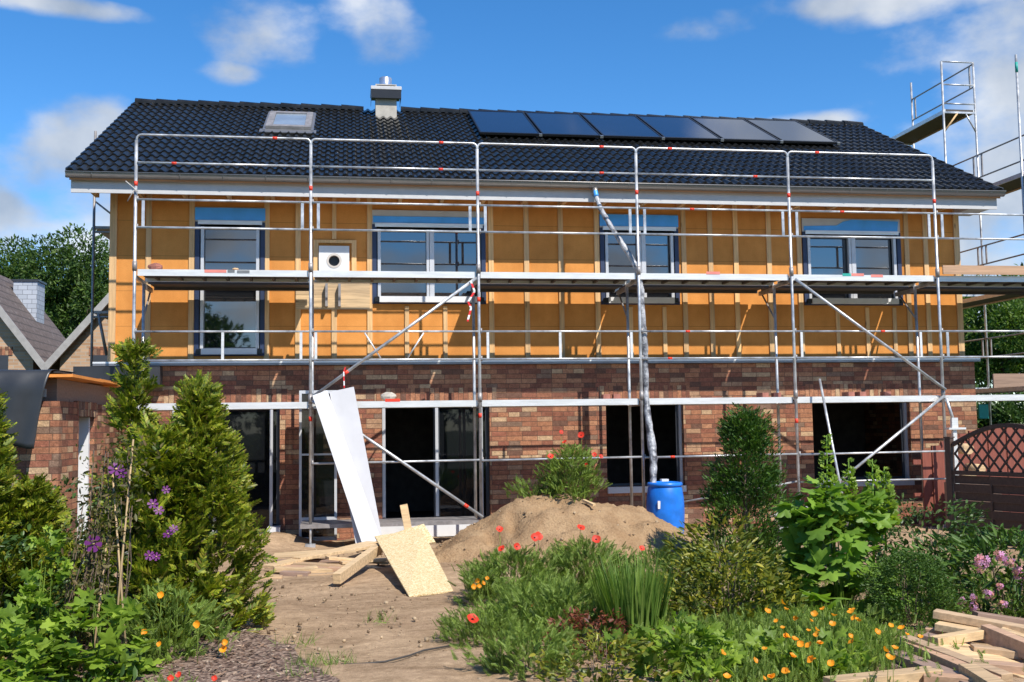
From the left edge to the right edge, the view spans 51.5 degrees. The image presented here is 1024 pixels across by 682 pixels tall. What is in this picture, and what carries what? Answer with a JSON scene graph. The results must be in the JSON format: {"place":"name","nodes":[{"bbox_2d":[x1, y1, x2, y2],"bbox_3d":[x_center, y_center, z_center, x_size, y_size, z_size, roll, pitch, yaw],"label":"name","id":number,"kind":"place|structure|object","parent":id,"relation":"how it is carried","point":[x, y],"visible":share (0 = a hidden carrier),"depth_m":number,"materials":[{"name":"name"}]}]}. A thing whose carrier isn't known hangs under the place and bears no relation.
{"place":"outdoors","nodes":[
{"label":"outdoors","id":0,"kind":"place"},
{"bbox_2d":[44,293,108,373],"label":"neighbour house","id":1,"kind":"structure","parent":0,"point":[71,351],"depth_m":27.28,"materials":[{"name":"beige brick"}]},
{"bbox_2d":[0,0,1023,408],"label":"sky","id":2,"kind":"structure","parent":0,"point":[69,68],"materials":[{"name":"blue"}]},
{"bbox_2d":[3,524,1023,681],"bbox_3d":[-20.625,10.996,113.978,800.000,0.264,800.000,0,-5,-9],"label":"ground","id":3,"kind":"structure","parent":0,"point":[364,584],"depth_m":9.85,"materials":[{"name":"soil"}]},
{"bbox_2d":[0,233,60,323],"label":"tree","id":4,"kind":"object","parent":3,"relation":"on","point":[6,270],"visible":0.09,"depth_m":44.54,"materials":[{"name":"green plant"}]},
{"bbox_2d":[0,275,65,369],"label":"neighbour house","id":5,"kind":"structure","parent":3,"relation":"on","point":[32,337],"depth_m":28.25,"materials":[{"name":"tile"}]},
{"bbox_2d":[0,525,75,655],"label":"shrub","id":6,"kind":"object","parent":3,"relation":"on","point":[9,548],"visible":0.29,"depth_m":8.43,"materials":[{"name":"green plant"}]},
{"bbox_2d":[0,388,77,659],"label":"conifer","id":7,"kind":"object","parent":3,"relation":"on","point":[7,468],"visible":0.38,"depth_m":8.69,"materials":[{"name":"green plant"}]},
{"bbox_2d":[0,471,106,658],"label":"conifer","id":8,"kind":"object","parent":3,"relation":"on","point":[39,505],"visible":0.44,"depth_m":8.78,"materials":[{"name":"green plant"}]},
{"bbox_2d":[10,222,108,338],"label":"tree","id":9,"kind":"object","parent":3,"relation":"on","point":[70,293],"visible":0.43,"depth_m":43.31,"materials":[{"name":"green plant"}]},
{"bbox_2d":[0,475,151,637],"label":"shrub","id":10,"kind":"object","parent":3,"relation":"on","point":[29,525],"visible":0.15,"depth_m":9.15,"materials":[{"name":"green plant"}]},
{"bbox_2d":[0,366,162,572],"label":"annex","id":11,"kind":"object","parent":3,"relation":"on","point":[54,414],"visible":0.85,"depth_m":13.11,"materials":[{"name":"red brick"}]},
{"bbox_2d":[0,618,184,681],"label":"ground cover","id":12,"kind":"object","parent":3,"relation":"on","point":[123,671],"visible":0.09,"depth_m":7.36,"materials":[{"name":"green plant"}]},
{"bbox_2d":[90,131,109,365],"bbox_3d":[-8.004,-0.190,21.719,0.576,7.617,2.653,0,-5,-9],"label":"gable scaffold","id":13,"kind":"object","parent":3,"relation":"on","point":[104,231],"visible":0.35,"depth_m":20.46,"materials":[{"name":"metal"}]},
{"bbox_2d":[36,587,164,681],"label":"leafy plant","id":14,"kind":"object","parent":3,"relation":"on","point":[108,647],"visible":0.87,"depth_m":7.43,"materials":[{"name":"green plant"}]},
{"bbox_2d":[39,424,177,674],"bbox_3d":[-3.033,1.589,7.929,1.079,1.933,0.393,0,-5,-9],"label":"clematis","id":15,"kind":"object","parent":3,"relation":"on","point":[89,553],"visible":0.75,"depth_m":7.90,"materials":[{"name":"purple plant"}]},
{"bbox_2d":[84,336,165,604],"bbox_3d":[-3.483,1.329,9.713,0.880,2.790,0.891,-2,-5,17],"label":"conifer","id":16,"kind":"object","parent":3,"relation":"on","point":[132,354],"visible":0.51,"depth_m":9.78,"materials":[{"name":"green plant"}]},
{"bbox_2d":[73,410,252,651],"bbox_3d":[-3.060,1.609,9.230,1.618,2.033,1.538,0,-5,-9],"label":"conifer","id":17,"kind":"object","parent":3,"relation":"on","point":[208,584],"visible":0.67,"depth_m":9.02,"materials":[{"name":"green plant"}]},
{"bbox_2d":[4,628,339,681],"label":"mulch bed","id":18,"kind":"object","parent":3,"relation":"on","point":[258,669],"visible":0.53,"depth_m":7.96,"materials":[{"name":"brown soil"}]},
{"bbox_2d":[0,522,82,675],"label":"leafy plant","id":19,"kind":"object","parent":18,"relation":"on","point":[30,597],"visible":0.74,"depth_m":7.72,"materials":[{"name":"green plant"}]},
{"bbox_2d":[0,602,86,681],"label":"leafy plant","id":20,"kind":"object","parent":18,"relation":"on","point":[29,658],"visible":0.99,"depth_m":7.07,"materials":[{"name":"green plant"}]},
{"bbox_2d":[114,579,235,666],"bbox_3d":[-2.671,2.216,8.348,0.950,0.674,0.907,0,-5,-9],"label":"poppy plant","id":21,"kind":"object","parent":18,"relation":"on","point":[189,627],"visible":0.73,"depth_m":8.28,"materials":[{"name":"green plant"}]},
{"bbox_2d":[139,664,216,681],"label":"poppy plant","id":22,"kind":"object","parent":18,"relation":"on","point":[178,674],"visible":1,"depth_m":6.97,"materials":[{"name":"red plant"}]},
{"bbox_2d":[125,369,277,643],"bbox_3d":[-2.801,1.482,9.523,1.381,2.472,1.508,0,-5,-9],"label":"conifer","id":23,"kind":"object","parent":3,"relation":"on","point":[197,413],"visible":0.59,"depth_m":9.39,"materials":[{"name":"green plant"}]},
{"bbox_2d":[196,613,240,657],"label":"poppy plant","id":24,"kind":"object","parent":3,"relation":"on","point":[224,641],"visible":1,"depth_m":8.26,"materials":[{"name":"green plant"}]},
{"bbox_2d":[270,565,317,572],"bbox_3d":[-2.716,2.847,13.201,0.583,0.067,0.140,1,-5,-19],"label":"board","id":25,"kind":"object","parent":3,"relation":"on","point":[315,566],"visible":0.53,"depth_m":13.22,"materials":[{"name":"brown wood"}]},
{"bbox_2d":[262,541,377,567],"bbox_3d":[-2.512,2.835,14.147,0.196,0.113,2.155,-3,-5,29],"label":"board","id":26,"kind":"object","parent":25,"relation":"on","point":[290,561],"visible":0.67,"depth_m":13.56,"materials":[{"name":"brown wood"}]},
{"bbox_2d":[273,549,355,557],"bbox_3d":[-2.650,2.848,14.277,1.083,0.071,0.308,0,-5,-9],"label":"board","id":27,"kind":"object","parent":26,"relation":"on","point":[288,554],"visible":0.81,"depth_m":14.19,"materials":[{"name":"brown wood"}]},
{"bbox_2d":[292,543,374,560],"bbox_3d":[-2.312,2.823,14.229,0.168,0.080,1.478,-4,-6,38],"label":"board","id":28,"kind":"object","parent":26,"relation":"on","point":[327,553],"visible":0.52,"depth_m":14.04,"materials":[{"name":"brown wood"}]},
{"bbox_2d":[273,566,332,572],"bbox_3d":[-2.582,2.834,13.121,0.712,0.123,0.140,1,-5,-17],"label":"board","id":29,"kind":"object","parent":3,"relation":"on","point":[312,570],"visible":0.62,"depth_m":13.08,"materials":[{"name":"brown wood"}]},
{"bbox_2d":[299,390,336,540],"bbox_3d":[-3.077,1.969,16.845,0.590,2.370,0.050,0,-5,-9],"label":"leaning window","id":30,"kind":"structure","parent":3,"relation":"on","point":[325,492],"depth_m":16.82,"materials":[{"name":"glass"}]},
{"bbox_2d":[291,562,345,566],"bbox_3d":[-2.475,2.864,13.592,0.786,0.097,0.168,0,-5,-9],"label":"board","id":31,"kind":"object","parent":3,"relation":"on","point":[319,564],"visible":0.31,"depth_m":13.54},
{"bbox_2d":[283,648,358,667],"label":"grass tuft","id":32,"kind":"object","parent":3,"relation":"on","point":[327,660],"visible":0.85,"depth_m":8.04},
{"bbox_2d":[313,390,378,541],"bbox_3d":[-2.445,1.847,15.616,1.132,2.265,0.185,-3,-5,24],"label":"insulation panel","id":33,"kind":"object","parent":3,"relation":"on","point":[357,501],"visible":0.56,"depth_m":15.59,"materials":[{"name":"white plastic"}]},
{"bbox_2d":[330,387,381,542],"bbox_3d":[-2.321,1.819,15.721,0.884,2.301,0.322,-4,-6,39],"label":"insulation panel","id":34,"kind":"object","parent":3,"relation":"on","point":[344,403],"visible":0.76,"depth_m":15.80,"materials":[{"name":"plastic"}]},
{"bbox_2d":[333,543,382,583],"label":"timber beam","id":35,"kind":"structure","parent":3,"relation":"on","point":[354,565],"depth_m":12.39,"materials":[{"name":"brown wood"}]},
{"bbox_2d":[341,645,450,663],"bbox_3d":[-0.852,2.451,8.256,1.017,0.016,0.155,3,-6,-39],"label":"cord","id":36,"kind":"object","parent":3,"relation":"on","point":[401,657],"visible":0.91,"depth_m":8.23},
{"bbox_2d":[400,504,411,529],"bbox_3d":[-1.375,2.369,13.877,0.178,0.476,0.079,0,-5,-9],"label":"board","id":37,"kind":"object","parent":3,"relation":"on","point":[405,516],"visible":0.56,"depth_m":13.87,"materials":[{"name":"brown wood"}]},
{"bbox_2d":[375,529,452,596],"bbox_3d":[-1.121,2.559,12.410,0.615,0.486,2.333,1,-5,-16],"label":"osb sheet","id":38,"kind":"object","parent":3,"relation":"on","point":[414,563],"visible":1,"depth_m":12.30,"materials":[{"name":"wood"}]},
{"bbox_2d":[396,524,435,543],"bbox_3d":[-1.342,2.504,13.622,0.708,0.284,0.257,0,-5,-9],"label":"osb sheet","id":39,"kind":"object","parent":38,"relation":"on","point":[430,539],"visible":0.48,"depth_m":13.70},
{"bbox_2d":[447,558,511,606],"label":"poppy plant","id":40,"kind":"object","parent":3,"relation":"on","point":[475,574],"visible":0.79,"depth_m":10.55,"materials":[{"name":"green plant"}]},
{"bbox_2d":[432,600,550,651],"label":"poppy plant","id":41,"kind":"object","parent":3,"relation":"on","point":[473,622],"visible":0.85,"depth_m":8.82,"materials":[{"name":"green plant"}]},
{"bbox_2d":[456,526,579,601],"bbox_3d":[0.036,2.300,10.950,1.229,0.843,1.344,0,-5,-9],"label":"poppy plant","id":42,"kind":"object","parent":3,"relation":"on","point":[513,559],"visible":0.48,"depth_m":10.80,"materials":[{"name":"green plant"}]},
{"bbox_2d":[449,614,589,680],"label":"poppy plant","id":43,"kind":"object","parent":3,"relation":"on","point":[490,661],"visible":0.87,"depth_m":7.64,"materials":[{"name":"green plant"}]},
{"bbox_2d":[458,571,596,631],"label":"poppy plant","id":44,"kind":"object","parent":3,"relation":"on","point":[511,586],"visible":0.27,"depth_m":9.58,"materials":[{"name":"green plant"}]},
{"bbox_2d":[65,76,1005,542],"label":"house","id":45,"kind":"structure","parent":3,"relation":"on","point":[103,162],"depth_m":18.31,"materials":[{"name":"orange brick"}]},
{"bbox_2d":[172,409,279,534],"bbox_3d":[-4.622,2.093,17.193,1.698,2.138,0.140,0,-5,-9],"label":"patio door","id":46,"kind":"structure","parent":45,"relation":"in","point":[259,429],"depth_m":17.30,"materials":[{"name":"black glass"}]},
{"bbox_2d":[194,207,264,355],"bbox_3d":[-4.653,-0.985,17.528,1.130,2.466,0.200,0,-5,-9],"label":"window","id":47,"kind":"structure","parent":45,"relation":"in","point":[215,249],"depth_m":17.57,"materials":[{"name":"metal"}]},
{"bbox_2d":[372,210,485,303],"bbox_3d":[-1.407,-1.424,18.060,1.926,1.596,0.200,0,-5,-9],"label":"window","id":48,"kind":"structure","parent":45,"relation":"in","point":[391,251],"depth_m":18.07,"materials":[{"name":"metal"}]},
{"bbox_2d":[382,407,489,519],"bbox_3d":[-1.267,2.008,17.713,1.788,1.958,0.140,0,-5,-9],"label":"patio door","id":49,"kind":"structure","parent":45,"relation":"in","point":[452,426],"depth_m":17.78,"materials":[{"name":"black glass"}]},
{"bbox_2d":[468,110,541,136],"bbox_3d":[-0.174,-4.415,21.467,1.210,1.100,2.083,0,-5,-9],"label":"solar panel","id":50,"kind":"object","parent":45,"relation":"attached to","point":[512,123],"visible":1,"depth_m":21.31,"materials":[{"name":"blue glass"}]},
{"bbox_2d":[525,112,603,137],"bbox_3d":[1.027,-4.418,21.651,1.200,1.100,2.083,0,-5,-9],"label":"solar panel","id":51,"kind":"object","parent":45,"relation":"attached to","point":[549,124],"visible":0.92,"depth_m":21.51,"materials":[{"name":"blue glass"}]},
{"bbox_2d":[580,113,664,139],"bbox_3d":[2.237,-4.420,21.837,1.230,1.100,2.083,0,-5,-9],"label":"solar panel","id":52,"kind":"object","parent":45,"relation":"attached to","point":[620,126],"visible":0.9,"depth_m":21.68,"materials":[{"name":"blue glass"}]},
{"bbox_2d":[594,190,657,482],"bbox_3d":[1.870,-0.040,17.093,0.322,5.076,1.344,2,-6,-36],"label":"film hose","id":53,"kind":"object","parent":45,"relation":"attached to","point":[652,447],"visible":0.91,"depth_m":16.85,"materials":[{"name":"plastic"}]},
{"bbox_2d":[599,214,679,304],"bbox_3d":[2.235,-1.431,18.618,1.420,1.596,0.200,0,-5,-9],"label":"window","id":54,"kind":"structure","parent":45,"relation":"in","point":[658,253],"depth_m":18.65,"materials":[{"name":"glass"}]},
{"bbox_2d":[636,115,723,141],"bbox_3d":[3.448,-4.422,22.022,1.200,1.100,2.083,0,-5,-9],"label":"solar panel","id":55,"kind":"object","parent":45,"relation":"attached to","point":[676,128],"visible":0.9,"depth_m":21.88,"materials":[{"name":"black glass"}]},
{"bbox_2d":[690,117,782,142],"bbox_3d":[4.659,-4.424,22.208,1.230,1.100,2.083,0,-5,-9],"label":"solar panel","id":56,"kind":"object","parent":45,"relation":"attached to","point":[734,129],"visible":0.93,"depth_m":22.06,"materials":[{"name":"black glass"}]},
{"bbox_2d":[745,119,840,144],"bbox_3d":[5.870,-4.426,22.393,1.200,1.100,2.083,0,-5,-9],"label":"solar panel","id":57,"kind":"object","parent":45,"relation":"attached to","point":[790,131],"visible":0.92,"depth_m":22.24,"materials":[{"name":"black glass"}]},
{"bbox_2d":[801,218,902,305],"bbox_3d":[6.155,-1.428,19.218,1.886,1.576,0.200,0,-5,-9],"label":"window","id":58,"kind":"structure","parent":45,"relation":"in","point":[820,256],"depth_m":19.24,"materials":[{"name":"metal"}]},
{"bbox_2d":[492,571,613,640],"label":"poppy plant","id":59,"kind":"object","parent":3,"relation":"on","point":[562,598],"visible":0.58,"depth_m":9.09,"materials":[{"name":"green plant"}]},
{"bbox_2d":[212,494,931,678],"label":"soil clods","id":60,"kind":"object","parent":3,"relation":"on","point":[414,618],"visible":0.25,"depth_m":10.49,"materials":[{"name":"soil"}]},
{"bbox_2d":[125,133,1023,553],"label":"scaffold","id":61,"kind":"object","parent":3,"relation":"on","point":[791,283],"visible":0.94,"depth_m":16.99,"materials":[{"name":"metal"}]},
{"bbox_2d":[432,493,721,566],"bbox_3d":[0.835,2.566,14.402,5.600,0.938,4.050,0,-5,-9],"label":"sand heap","id":62,"kind":"object","parent":3,"relation":"on","point":[549,519],"visible":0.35,"depth_m":14.28,"materials":[{"name":"sand"}]},
{"bbox_2d":[502,473,557,498],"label":"poppy plant","id":63,"kind":"object","parent":62,"relation":"on","point":[526,489],"visible":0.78,"depth_m":15.19,"materials":[{"name":"green plant"}]},
{"bbox_2d":[533,430,612,501],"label":"poppy plant","id":64,"kind":"object","parent":62,"relation":"on","point":[556,466],"visible":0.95,"depth_m":15.00,"materials":[{"name":"green plant"}]},
{"bbox_2d":[528,524,639,598],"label":"poppy plant","id":65,"kind":"object","parent":3,"relation":"on","point":[576,555],"visible":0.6,"depth_m":11.15,"materials":[{"name":"green plant"}]},
{"bbox_2d":[542,606,655,658],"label":"red leaf plant","id":66,"kind":"object","parent":3,"relation":"on","point":[593,623],"visible":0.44,"depth_m":8.41,"materials":[{"name":"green plant"}]},
{"bbox_2d":[529,622,681,681],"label":"leafy plant","id":67,"kind":"object","parent":3,"relation":"on","point":[604,674],"visible":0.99,"depth_m":7.16,"materials":[{"name":"green plant"}]},
{"bbox_2d":[584,549,681,640],"bbox_3d":[1.008,2.116,8.799,0.833,0.746,0.723,-2,-5,18],"label":"iris clump","id":68,"kind":"object","parent":3,"relation":"on","point":[635,601],"visible":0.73,"depth_m":8.65,"materials":[{"name":"green plant"}]},
{"bbox_2d":[620,538,692,595],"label":"poppy plant","id":69,"kind":"object","parent":3,"relation":"on","point":[656,552],"visible":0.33,"depth_m":11.06,"materials":[{"name":"green plant"}]},
{"bbox_2d":[646,479,684,533],"bbox_3d":[2.360,2.593,16.333,0.584,0.935,0.584,0,-5,-9],"label":"barrel","id":70,"kind":"object","parent":3,"relation":"on","point":[665,500],"visible":0.81,"depth_m":16.11,"materials":[{"name":"blue plastic"}]},
{"bbox_2d":[602,608,752,681],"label":"leafy plant","id":71,"kind":"object","parent":3,"relation":"on","point":[705,641],"visible":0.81,"depth_m":7.39,"materials":[{"name":"green plant"}]},
{"bbox_2d":[661,509,761,601],"bbox_3d":[2.062,2.176,10.717,0.993,0.997,0.978,1,-5,-20],"label":"golden shrub","id":72,"kind":"object","parent":3,"relation":"on","point":[743,535],"visible":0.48,"depth_m":10.73,"materials":[{"name":"green plant"}]},
{"bbox_2d":[647,534,818,627],"bbox_3d":[1.991,2.167,9.602,1.588,0.851,1.478,0,-5,-9],"label":"golden shrub","id":73,"kind":"object","parent":3,"relation":"on","point":[766,573],"visible":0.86,"depth_m":9.38,"materials":[{"name":"green plant"}]},
{"bbox_2d":[690,402,804,572],"bbox_3d":[2.885,1.795,13.076,1.348,2.102,1.370,0,-5,-9],"label":"yew","id":74,"kind":"object","parent":3,"relation":"on","point":[736,431],"visible":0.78,"depth_m":12.93,"materials":[{"name":"green plant"}]},
{"bbox_2d":[525,560,1023,681],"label":"ground cover","id":75,"kind":"object","parent":3,"relation":"on","point":[979,600],"visible":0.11,"depth_m":9.37,"materials":[{"name":"green plant"}]},
{"bbox_2d":[616,599,937,681],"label":"orange poppy patch","id":76,"kind":"object","parent":3,"relation":"on","point":[754,665],"visible":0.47,"depth_m":7.41,"materials":[{"name":"green plant"}]},
{"bbox_2d":[726,624,876,681],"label":"leafy plant","id":77,"kind":"object","parent":3,"relation":"on","point":[837,656],"visible":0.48,"depth_m":7.41,"materials":[{"name":"green plant"}]},
{"bbox_2d":[818,379,848,524],"bbox_3d":[5.074,1.815,16.699,0.040,2.480,0.724,1,-5,-16],"label":"loose tube","id":78,"kind":"object","parent":3,"relation":"on","point":[828,423],"visible":0.56,"depth_m":16.85,"materials":[{"name":"metal"}]},
{"bbox_2d":[749,600,931,681],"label":"orange poppy patch","id":79,"kind":"object","parent":3,"relation":"on","point":[877,632],"visible":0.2,"depth_m":8.39,"materials":[{"name":"green plant"}]},
{"bbox_2d":[765,433,928,621],"bbox_3d":[3.141,1.801,9.914,1.488,1.889,1.573,0,-5,-9],"label":"hollyhock","id":80,"kind":"object","parent":3,"relation":"on","point":[815,526],"visible":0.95,"depth_m":9.79,"materials":[{"name":"green plant"}]},
{"bbox_2d":[683,590,1023,681],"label":"orange poppy patch","id":81,"kind":"object","parent":3,"relation":"on","point":[850,634],"visible":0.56,"depth_m":8.12,"materials":[{"name":"green plant"}]},
{"bbox_2d":[855,548,969,630],"bbox_3d":[3.483,2.181,9.313,0.917,0.727,0.906,0,-5,-9],"label":"box bush","id":82,"kind":"object","parent":3,"relation":"on","point":[897,559],"visible":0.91,"depth_m":9.18,"materials":[{"name":"green plant"}]},
{"bbox_2d":[839,492,1007,584],"bbox_3d":[4.489,2.207,11.723,1.840,1.030,1.806,0,-5,-9],"label":"shrub","id":83,"kind":"object","parent":3,"relation":"on","point":[954,523],"visible":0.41,"depth_m":11.48,"materials":[{"name":"green plant"}]},
{"bbox_2d":[887,650,971,681],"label":"timber","id":84,"kind":"object","parent":3,"relation":"on","point":[919,662],"visible":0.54,"depth_m":7.24,"materials":[{"name":"wood"}]},
{"bbox_2d":[823,666,942,681],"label":"timber","id":85,"kind":"object","parent":84,"relation":"on","point":[911,674],"visible":0.68,"depth_m":6.86,"materials":[{"name":"brown wood"}]},
{"bbox_2d":[923,672,972,681],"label":"timber","id":86,"kind":"object","parent":3,"relation":"on","point":[947,677],"visible":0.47,"depth_m":6.84,"materials":[{"name":"brown wood"}]},
{"bbox_2d":[958,663,1004,681],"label":"timber","id":87,"kind":"object","parent":86,"relation":"on","point":[975,672],"visible":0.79,"depth_m":6.75,"materials":[{"name":"brown wood"}]},
{"bbox_2d":[925,626,971,642],"bbox_3d":[3.432,2.314,8.350,0.343,0.102,0.112,-3,-5,28],"label":"timber","id":88,"kind":"object","parent":3,"relation":"on","point":[930,630],"visible":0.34,"depth_m":8.36,"materials":[{"name":"brown wood"}]},
{"bbox_2d":[934,620,980,632],"bbox_3d":[3.512,2.240,8.216,0.427,0.092,0.179,-4,-6,36],"label":"timber","id":89,"kind":"object","parent":88,"relation":"on","point":[945,626],"visible":0.5,"depth_m":8.23,"materials":[{"name":"brown wood"}]},
{"bbox_2d":[944,418,965,516],"bbox_3d":[6.787,2.078,16.174,0.280,1.816,0.130,0,-5,-9],"label":"post bracket","id":90,"kind":"object","parent":3,"relation":"on","point":[953,424],"visible":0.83,"depth_m":16.20,"materials":[{"name":"metal"}]},
{"bbox_2d":[891,54,1023,424],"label":"gable scaffold","id":91,"kind":"object","parent":3,"relation":"on","point":[943,119],"visible":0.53,"depth_m":23.01,"materials":[{"name":"metal"}]},
{"bbox_2d":[896,521,1023,617],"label":"rhododendron","id":92,"kind":"object","parent":3,"relation":"on","point":[976,550],"visible":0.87,"depth_m":9.65,"materials":[{"name":"green plant"}]},
{"bbox_2d":[912,428,1023,526],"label":"red fence","id":93,"kind":"object","parent":3,"relation":"on","point":[933,464],"visible":0.27,"depth_m":17.66,"materials":[{"name":"wood"}]},
{"bbox_2d":[941,643,1023,678],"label":"timber","id":94,"kind":"object","parent":3,"relation":"on","point":[965,649],"visible":0.44,"depth_m":7.62,"materials":[{"name":"brown wood"}]},
{"bbox_2d":[976,659,1023,674],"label":"timber","id":95,"kind":"object","parent":94,"relation":"on","point":[1015,667],"visible":0.26,"depth_m":7.31,"materials":[{"name":"brown wood"}]},
{"bbox_2d":[902,642,1000,678],"bbox_3d":[2.982,2.197,7.250,0.090,0.115,0.956,0,-5,-13],"label":"timber","id":96,"kind":"object","parent":95,"relation":"on","point":[943,659],"visible":0.31,"depth_m":7.29,"materials":[{"name":"brown wood"}]},
{"bbox_2d":[900,635,1012,681],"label":"timber","id":97,"kind":"object","parent":96,"relation":"on","point":[1005,676],"visible":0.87,"depth_m":7.25,"materials":[{"name":"wood"}]},
{"bbox_2d":[943,423,1023,546],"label":"trellis fence","id":98,"kind":"object","parent":3,"relation":"on","point":[999,501],"visible":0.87,"depth_m":14.78,"materials":[{"name":"wood"}]},
{"bbox_2d":[962,275,1023,406],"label":"tree","id":99,"kind":"object","parent":3,"relation":"on","point":[1001,315],"visible":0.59,"depth_m":43.10,"materials":[{"name":"green plant"}]},
{"bbox_2d":[970,644,1023,659],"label":"timber","id":100,"kind":"object","parent":3,"relation":"on","point":[1004,652],"visible":0.77,"depth_m":7.66,"materials":[{"name":"wood"}]},
{"bbox_2d":[972,611,1023,624],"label":"timber","id":101,"kind":"object","parent":3,"relation":"on","point":[1012,619],"visible":0.56,"depth_m":8.87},
{"bbox_2d":[980,624,1023,658],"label":"timber","id":102,"kind":"object","parent":3,"relation":"on","point":[995,636],"visible":1,"depth_m":7.77,"materials":[{"name":"brown wood"}]},
{"bbox_2d":[1001,627,1023,637],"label":"timber","id":103,"kind":"object","parent":3,"relation":"on","point":[1014,632],"visible":0.31,"depth_m":8.03,"materials":[{"name":"brown wood"}]},
{"bbox_2d":[933,609,1023,632],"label":"timber","id":104,"kind":"object","parent":103,"relation":"on","point":[960,618],"visible":0.9,"depth_m":8.26,"materials":[{"name":"wood"}]},
{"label":"timber","id":105,"kind":"object","parent":3,"relation":"on","visible":0},
{"bbox_2d":[929,628,984,645],"bbox_3d":[3.324,2.200,7.886,0.485,0.090,0.090,1,-5,-21],"label":"timber","id":106,"kind":"object","parent":105,"relation":"on","point":[974,634],"visible":0.77,"depth_m":7.85,"materials":[{"name":"brown wood"}]},
{"bbox_2d":[975,384,1023,427],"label":"hedge","id":107,"kind":"object","parent":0,"point":[1002,412],"visible":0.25,"depth_m":36.17,"materials":[{"name":"green plant"}]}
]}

